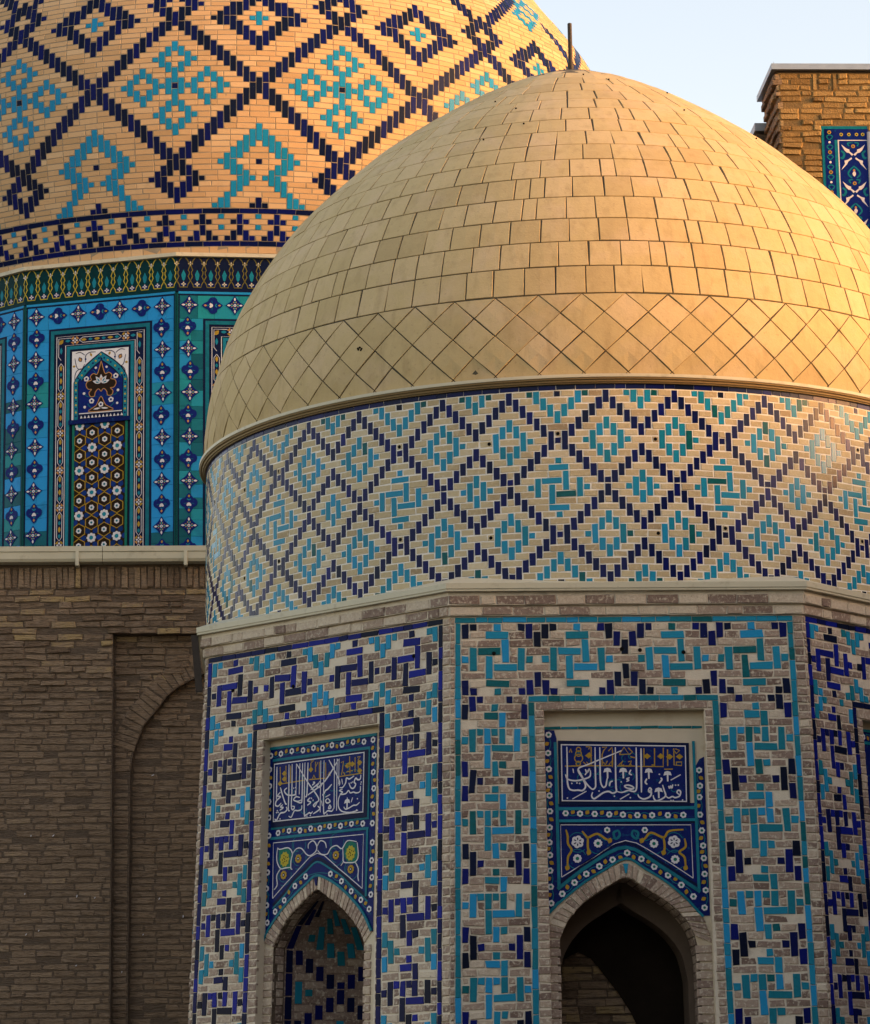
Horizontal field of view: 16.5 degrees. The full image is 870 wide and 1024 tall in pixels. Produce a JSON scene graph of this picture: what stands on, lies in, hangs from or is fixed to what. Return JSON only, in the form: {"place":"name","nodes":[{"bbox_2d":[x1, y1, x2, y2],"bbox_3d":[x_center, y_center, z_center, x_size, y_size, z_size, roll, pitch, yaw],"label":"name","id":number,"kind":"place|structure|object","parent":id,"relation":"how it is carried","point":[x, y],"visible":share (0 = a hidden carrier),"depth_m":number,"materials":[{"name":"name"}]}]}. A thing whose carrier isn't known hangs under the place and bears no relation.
{"place":"outdoors","nodes":[
{"label":"outdoors","id":0,"kind":"place"},
{"bbox_2d":[534,0,869,132],"label":"sky","id":1,"kind":"structure","parent":0,"point":[716,56],"materials":[{"name":"white"}]},
{"label":"ground","id":2,"kind":"structure","parent":0,"visible":0},
{"bbox_2d":[0,0,590,1023],"bbox_3d":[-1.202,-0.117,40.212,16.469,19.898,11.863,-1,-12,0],"label":"great mausoleum","id":3,"kind":"structure","parent":2,"relation":"on","point":[174,174],"depth_m":36.37,"materials":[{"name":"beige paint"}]},
{"bbox_2d":[188,23,869,1023],"bbox_3d":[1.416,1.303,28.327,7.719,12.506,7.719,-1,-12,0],"label":"domed mausoleum","id":4,"kind":"structure","parent":2,"relation":"on","point":[530,641],"depth_m":25.27,"materials":[{"name":"tile"}]},
{"bbox_2d":[750,62,869,228],"bbox_3d":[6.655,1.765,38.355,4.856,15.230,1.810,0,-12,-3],"label":"brick portal","id":5,"kind":"object","parent":2,"relation":"on","point":[816,119],"visible":0.21,"depth_m":38.86,"materials":[{"name":"brown brick"}]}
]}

